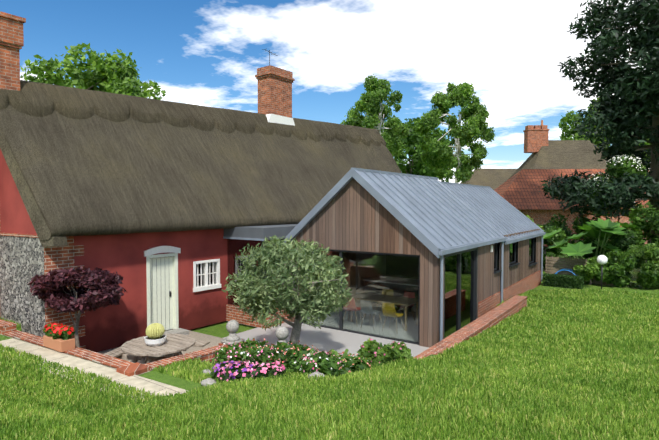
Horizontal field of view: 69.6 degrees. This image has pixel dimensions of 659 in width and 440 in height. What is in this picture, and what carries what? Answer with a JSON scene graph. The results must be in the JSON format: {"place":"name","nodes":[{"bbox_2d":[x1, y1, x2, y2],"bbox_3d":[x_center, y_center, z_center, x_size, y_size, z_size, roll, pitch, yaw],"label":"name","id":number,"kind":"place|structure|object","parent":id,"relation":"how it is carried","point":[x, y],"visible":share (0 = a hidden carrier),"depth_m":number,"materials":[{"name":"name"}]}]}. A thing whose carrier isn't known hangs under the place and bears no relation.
{"place":"outdoors","nodes":[
{"label":"outdoors","id":0,"kind":"place"},
{"bbox_2d":[0,338,187,398],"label":"paving path","id":1,"kind":"structure","parent":0,"point":[139,382],"depth_m":7.85,"materials":[{"name":"beige stone"}]},
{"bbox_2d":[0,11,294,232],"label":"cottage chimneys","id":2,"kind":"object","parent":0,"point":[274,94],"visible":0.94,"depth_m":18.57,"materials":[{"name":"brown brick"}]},
{"bbox_2d":[212,338,373,376],"bbox_3d":[-0.656,2.614,8.989,3.809,1.385,3.469,1,2,35],"label":"flowering shrub","id":3,"kind":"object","parent":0,"point":[324,365],"depth_m":7.64,"materials":[{"name":"green plant"}]},
{"bbox_2d":[215,343,342,371],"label":"flowers","id":4,"kind":"object","parent":3,"relation":"attached to","point":[261,351],"visible":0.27,"depth_m":7.49,"materials":[{"name":"plant"}]},
{"bbox_2d":[0,0,651,182],"label":"sky","id":5,"kind":"structure","parent":0,"point":[209,53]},
{"bbox_2d":[0,254,658,439],"bbox_3d":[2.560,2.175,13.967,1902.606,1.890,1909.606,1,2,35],"label":"ground","id":6,"kind":"structure","parent":0,"point":[218,330],"depth_m":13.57,"materials":[{"name":"green plant"}]},
{"bbox_2d":[20,43,165,99],"bbox_3d":[-14.658,-3.964,29.309,9.616,13.068,9.454,1,2,35],"label":"tree","id":7,"kind":"object","parent":6,"relation":"on","point":[126,81],"depth_m":27.41,"materials":[{"name":"green plant"}]},
{"bbox_2d":[0,149,227,351],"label":"cottage walls","id":8,"kind":"structure","parent":6,"relation":"on","point":[110,326],"depth_m":11.92,"materials":[{"name":"red paint"}]},
{"bbox_2d":[0,233,45,336],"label":"flint wall","id":9,"kind":"structure","parent":8,"relation":"attached to","point":[21,260],"depth_m":10.87,"materials":[{"name":"grey stone"}]},
{"bbox_2d":[0,127,66,246],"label":"thatch edges","id":10,"kind":"object","parent":8,"relation":"attached to","point":[40,223],"visible":0.22,"depth_m":10.44,"materials":[{"name":"brown wicker"}]},
{"bbox_2d":[44,236,85,348],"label":"brick quoins","id":11,"kind":"object","parent":8,"relation":"attached to","point":[58,257],"visible":0.31,"depth_m":10.61,"materials":[{"name":"red brick"}]},
{"bbox_2d":[144,246,188,334],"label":"door","id":12,"kind":"structure","parent":8,"relation":"in","point":[162,288],"depth_m":12.68,"materials":[{"name":"white wood"}]},
{"bbox_2d":[0,104,401,239],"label":"thatch","id":13,"kind":"object","parent":8,"relation":"on","point":[94,174],"visible":0.69,"depth_m":13.21,"materials":[{"name":"brown wicker"}]},
{"bbox_2d":[0,80,385,145],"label":"roof ridge","id":14,"kind":"structure","parent":13,"relation":"on","point":[36,99],"depth_m":14.69,"materials":[{"name":"brown wicker"}]},
{"bbox_2d":[192,257,220,291],"bbox_3d":[-3.577,1.567,13.741,0.180,0.900,1.020,1,2,38],"label":"window","id":15,"kind":"structure","parent":8,"relation":"in","point":[206,274],"depth_m":13.71,"materials":[{"name":"white wood"}]},
{"bbox_2d":[223,224,296,328],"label":"link block","id":16,"kind":"structure","parent":8,"relation":"attached to","point":[239,238],"depth_m":13.96,"materials":[{"name":"metal"}]},
{"bbox_2d":[97,330,254,362],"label":"patio floor","id":17,"kind":"structure","parent":6,"relation":"on","point":[214,340],"depth_m":12.07,"materials":[{"name":"beige stone"}]},
{"bbox_2d":[27,266,127,347],"bbox_3d":[-5.356,2.091,10.307,2.053,2.186,1.944,1,2,35],"label":"maple tree","id":18,"kind":"object","parent":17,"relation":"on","point":[104,287],"depth_m":9.90,"materials":[{"name":"purple plant"}]},
{"bbox_2d":[104,334,209,363],"bbox_3d":[-3.411,2.842,9.508,2.316,0.755,2.316,-1,2,-30],"label":"picnic table","id":19,"kind":"object","parent":17,"relation":"on","point":[138,349],"visible":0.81,"depth_m":9.46,"materials":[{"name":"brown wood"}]},
{"bbox_2d":[144,323,165,345],"bbox_3d":[-3.452,2.259,9.396,0.420,0.417,0.414,1,2,35],"label":"potted cactus","id":20,"kind":"object","parent":19,"relation":"on","point":[155,336],"visible":1,"depth_m":9.28,"materials":[{"name":"white"}]},
{"bbox_2d":[210,359,286,382],"bbox_3d":[-1.235,2.294,7.073,0.954,0.480,1.314,-1,2,-28],"label":"flower plant foliage","id":21,"kind":"object","parent":6,"relation":"on","point":[213,374],"visible":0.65,"depth_m":6.84,"materials":[{"name":"green plant"}]},
{"bbox_2d":[213,361,255,378],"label":"flowers","id":22,"kind":"object","parent":21,"relation":"attached to","point":[232,362],"visible":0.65,"depth_m":7.03,"materials":[{"name":"purple plant"}]},
{"bbox_2d":[201,369,323,386],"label":"bank rocks","id":23,"kind":"object","parent":6,"relation":"on","point":[209,381],"visible":0.29,"depth_m":7.03,"materials":[{"name":"stone"}]},
{"bbox_2d":[0,295,527,376],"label":"garden walls","id":24,"kind":"structure","parent":6,"relation":"on","point":[505,309],"depth_m":9.38,"materials":[{"name":"brick"}]},
{"bbox_2d":[43,335,74,351],"bbox_3d":[-5.093,2.303,8.927,0.700,0.200,0.260,1,2,35],"label":"geranium trough","id":25,"kind":"object","parent":24,"relation":"on","point":[60,344],"visible":0.85,"depth_m":8.76,"materials":[{"name":"orange ceramic"}]},
{"bbox_2d":[43,323,74,339],"bbox_3d":[-5.083,2.096,8.921,0.787,0.273,0.374,1,2,35],"label":"geranium","id":26,"kind":"object","parent":25,"relation":"in","point":[64,335],"depth_m":8.79,"materials":[{"name":"red plant"}]},
{"bbox_2d":[221,320,244,344],"bbox_3d":[-1.864,2.146,9.129,0.320,0.440,0.320,1,2,35],"label":"stone finial","id":27,"kind":"object","parent":24,"relation":"on","point":[232,327],"visible":0.98,"depth_m":9.05,"materials":[{"name":"white stone"}]},
{"bbox_2d":[272,326,288,352],"bbox_3d":[-0.866,2.161,8.670,0.320,0.440,0.320,1,2,35],"label":"stone finial","id":28,"kind":"object","parent":24,"relation":"on","point":[281,333],"visible":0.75,"depth_m":8.59,"materials":[{"name":"white stone"}]},
{"bbox_2d":[221,235,351,345],"bbox_3d":[-0.780,1.760,10.317,2.580,2.907,2.888,1,2,35],"label":"olive tree","id":29,"kind":"object","parent":6,"relation":"on","point":[258,299],"depth_m":9.67,"materials":[{"name":"green plant"}]},
{"bbox_2d":[224,251,428,356],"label":"patio floor","id":30,"kind":"structure","parent":6,"relation":"on","point":[328,339],"depth_m":13.34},
{"bbox_2d":[343,298,362,323],"bbox_3d":[0.661,2.643,13.919,0.485,0.843,0.549,1,2,25],"label":"red chair","id":31,"kind":"object","parent":30,"relation":"in","point":[350,306],"depth_m":13.73,"materials":[{"name":"red"}]},
{"bbox_2d":[360,299,382,327],"bbox_3d":[1.180,2.657,13.504,0.486,0.843,0.548,2,2,40],"label":"grey chair","id":32,"kind":"object","parent":30,"relation":"in","point":[366,306],"depth_m":13.37,"materials":[{"name":"grey"}]},
{"bbox_2d":[374,289,392,317],"bbox_3d":[1.714,2.616,14.780,0.485,0.843,0.549,1,2,30],"label":"yellow chair","id":33,"kind":"object","parent":30,"relation":"in","point":[390,293],"depth_m":14.95,"materials":[{"name":"orange"}]},
{"bbox_2d":[350,292,417,330],"bbox_3d":[1.618,2.683,14.035,2.000,0.750,0.920,1,2,35],"label":"dining table","id":34,"kind":"object","parent":30,"relation":"in","point":[409,302],"depth_m":13.81,"materials":[{"name":"brown wood"}]},
{"bbox_2d":[361,275,418,312],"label":"kitchen island","id":35,"kind":"structure","parent":30,"relation":"in","point":[403,282],"depth_m":15.94,"materials":[{"name":"grey"}]},
{"bbox_2d":[382,303,403,333],"bbox_3d":[1.753,2.668,13.149,0.486,0.843,0.548,1,2,35],"label":"yellow chair","id":36,"kind":"object","parent":30,"relation":"in","point":[389,312],"depth_m":12.98,"materials":[{"name":"orange"}]},
{"bbox_2d":[393,291,414,320],"bbox_3d":[2.290,2.629,14.375,0.486,0.843,0.548,2,2,40],"label":"red chair","id":37,"kind":"object","parent":30,"relation":"in","point":[405,294],"depth_m":14.45,"materials":[{"name":"red"}]},
{"bbox_2d":[329,349,372,371],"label":"fern fronds","id":38,"kind":"object","parent":6,"relation":"on","point":[345,353],"visible":0.25,"depth_m":8.20,"materials":[{"name":"green plant"}]},
{"bbox_2d":[340,74,409,155],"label":"birch leaves","id":39,"kind":"object","parent":6,"relation":"on","point":[374,97],"depth_m":39.75,"materials":[{"name":"green plant"}]},
{"bbox_2d":[361,339,403,362],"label":"flowers","id":40,"kind":"object","parent":6,"relation":"on","point":[379,348],"visible":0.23,"depth_m":8.18,"materials":[{"name":"pink plant"}]},
{"bbox_2d":[363,117,401,158],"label":"tree","id":41,"kind":"object","parent":6,"relation":"on","point":[396,156],"visible":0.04,"depth_m":49.30,"materials":[{"name":"green plant"}]},
{"bbox_2d":[357,338,412,367],"bbox_3d":[1.044,2.565,8.214,1.033,0.988,1.157,1,2,35],"label":"round shrub","id":42,"kind":"object","parent":6,"relation":"on","point":[394,353],"visible":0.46,"depth_m":8.18,"materials":[{"name":"green plant"}]},
{"bbox_2d":[384,117,464,181],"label":"tree","id":43,"kind":"object","parent":6,"relation":"on","point":[412,141],"depth_m":62.54,"materials":[{"name":"green plant"}]},
{"bbox_2d":[413,82,494,182],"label":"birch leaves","id":44,"kind":"object","parent":6,"relation":"on","point":[436,155],"depth_m":38.90,"materials":[{"name":"green plant"}]},
{"bbox_2d":[460,168,516,189],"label":"thatch","id":45,"kind":"object","parent":6,"relation":"on","point":[493,179],"visible":0.04,"depth_m":54.15,"materials":[{"name":"beige"}]},
{"bbox_2d":[520,211,543,230],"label":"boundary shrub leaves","id":46,"kind":"object","parent":6,"relation":"on","point":[540,226],"depth_m":26.84,"materials":[{"name":"green plant"}]},
{"bbox_2d":[543,225,567,270],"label":"boundary shrub leaves","id":47,"kind":"object","parent":6,"relation":"on","point":[557,237],"depth_m":24.62,"materials":[{"name":"green plant"}]},
{"bbox_2d":[509,120,610,178],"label":"house roof","id":48,"kind":"structure","parent":6,"relation":"on","point":[556,154],"depth_m":45.54,"materials":[{"name":"beige"}]},
{"bbox_2d":[542,273,583,288],"bbox_3d":[9.998,2.617,20.281,1.582,0.579,0.712,1,2,35],"label":"box hedge","id":49,"kind":"object","parent":6,"relation":"on","point":[565,279],"depth_m":20.06,"materials":[{"name":"green plant"}]},
{"bbox_2d":[494,169,648,246],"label":"tiled roof","id":50,"kind":"structure","parent":6,"relation":"on","point":[520,190],"depth_m":36.09,"materials":[{"name":"tile"}]},
{"bbox_2d":[543,213,600,257],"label":"boundary shrub leaves","id":51,"kind":"object","parent":6,"relation":"on","point":[560,223],"depth_m":26.33,"materials":[{"name":"green plant"}]},
{"bbox_2d":[545,256,616,285],"bbox_3d":[11.263,2.304,21.114,3.040,1.250,0.075,1,2,35],"label":"wattle hurdle","id":52,"kind":"object","parent":6,"relation":"on","point":[569,263],"visible":0.31,"depth_m":21.50,"materials":[{"name":"brown wicker"}]},
{"bbox_2d":[573,256,599,284],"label":"boundary shrub leaves","id":53,"kind":"object","parent":6,"relation":"on","point":[589,272],"depth_m":20.53,"materials":[{"name":"green plant"}]},
{"bbox_2d":[543,218,639,255],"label":"gunnera leaves","id":54,"kind":"object","parent":6,"relation":"on","point":[593,228],"visible":0.81,"depth_m":21.42,"materials":[{"name":"green plant"}]},
{"bbox_2d":[597,255,607,288],"bbox_3d":[11.077,2.204,19.283,0.400,1.570,0.400,1,2,35],"label":"globe lamp","id":55,"kind":"object","parent":6,"relation":"on","point":[602,260],"visible":1,"depth_m":19.19,"materials":[{"name":"white glass"}]},
{"bbox_2d":[558,97,649,165],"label":"tree","id":56,"kind":"object","parent":6,"relation":"on","point":[569,118],"depth_m":63.32,"materials":[{"name":"green plant"}]},
{"bbox_2d":[583,226,639,264],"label":"boundary shrub leaves","id":57,"kind":"object","parent":6,"relation":"on","point":[626,241],"visible":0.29,"depth_m":21.40,"materials":[{"name":"green plant"}]},
{"bbox_2d":[595,250,637,286],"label":"boundary shrub leaves","id":58,"kind":"object","parent":6,"relation":"on","point":[617,275],"visible":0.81,"depth_m":20.00,"materials":[{"name":"green plant"}]},
{"bbox_2d":[616,201,658,268],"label":"boundary shrub leaves","id":59,"kind":"object","parent":6,"relation":"on","point":[651,216],"depth_m":21.64,"materials":[{"name":"green plant"}]},
{"bbox_2d":[617,243,658,288],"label":"boundary shrub leaves","id":60,"kind":"object","parent":6,"relation":"on","point":[648,276],"depth_m":19.39,"materials":[{"name":"green plant"}]},
{"bbox_2d":[289,178,540,347],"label":"extension walls","id":61,"kind":"structure","parent":0,"point":[353,215],"depth_m":12.77,"materials":[{"name":"brown wood"}]},
{"bbox_2d":[283,168,545,340],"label":"extension roof","id":62,"kind":"structure","parent":61,"relation":"on","point":[436,217],"depth_m":14.00,"materials":[{"name":"grey metal"}]},
{"bbox_2d":[302,231,537,344],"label":"windows","id":63,"kind":"structure","parent":61,"relation":"in","point":[460,286],"depth_m":12.87,"materials":[{"name":"clear glass"}]},
{"bbox_2d":[478,270,540,317],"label":"brick plinth wall","id":64,"kind":"structure","parent":0,"point":[526,284],"depth_m":16.96,"materials":[{"name":"brick"}]},
{"bbox_2d":[550,229,609,258],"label":"gunnera stalks","id":65,"kind":"object","parent":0,"point":[580,257],"visible":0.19,"depth_m":21.31,"materials":[{"name":"green plant"}]},
{"bbox_2d":[539,0,658,242],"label":"tree","id":66,"kind":"object","parent":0,"point":[643,91],"depth_m":23.63,"materials":[{"name":"green plant"}]},
{"bbox_2d":[584,153,649,217],"bbox_3d":[14.514,-1.702,24.047,2.849,3.260,2.598,1,2,35],"label":"bush","id":67,"kind":"object","parent":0,"point":[617,169],"depth_m":23.50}
]}

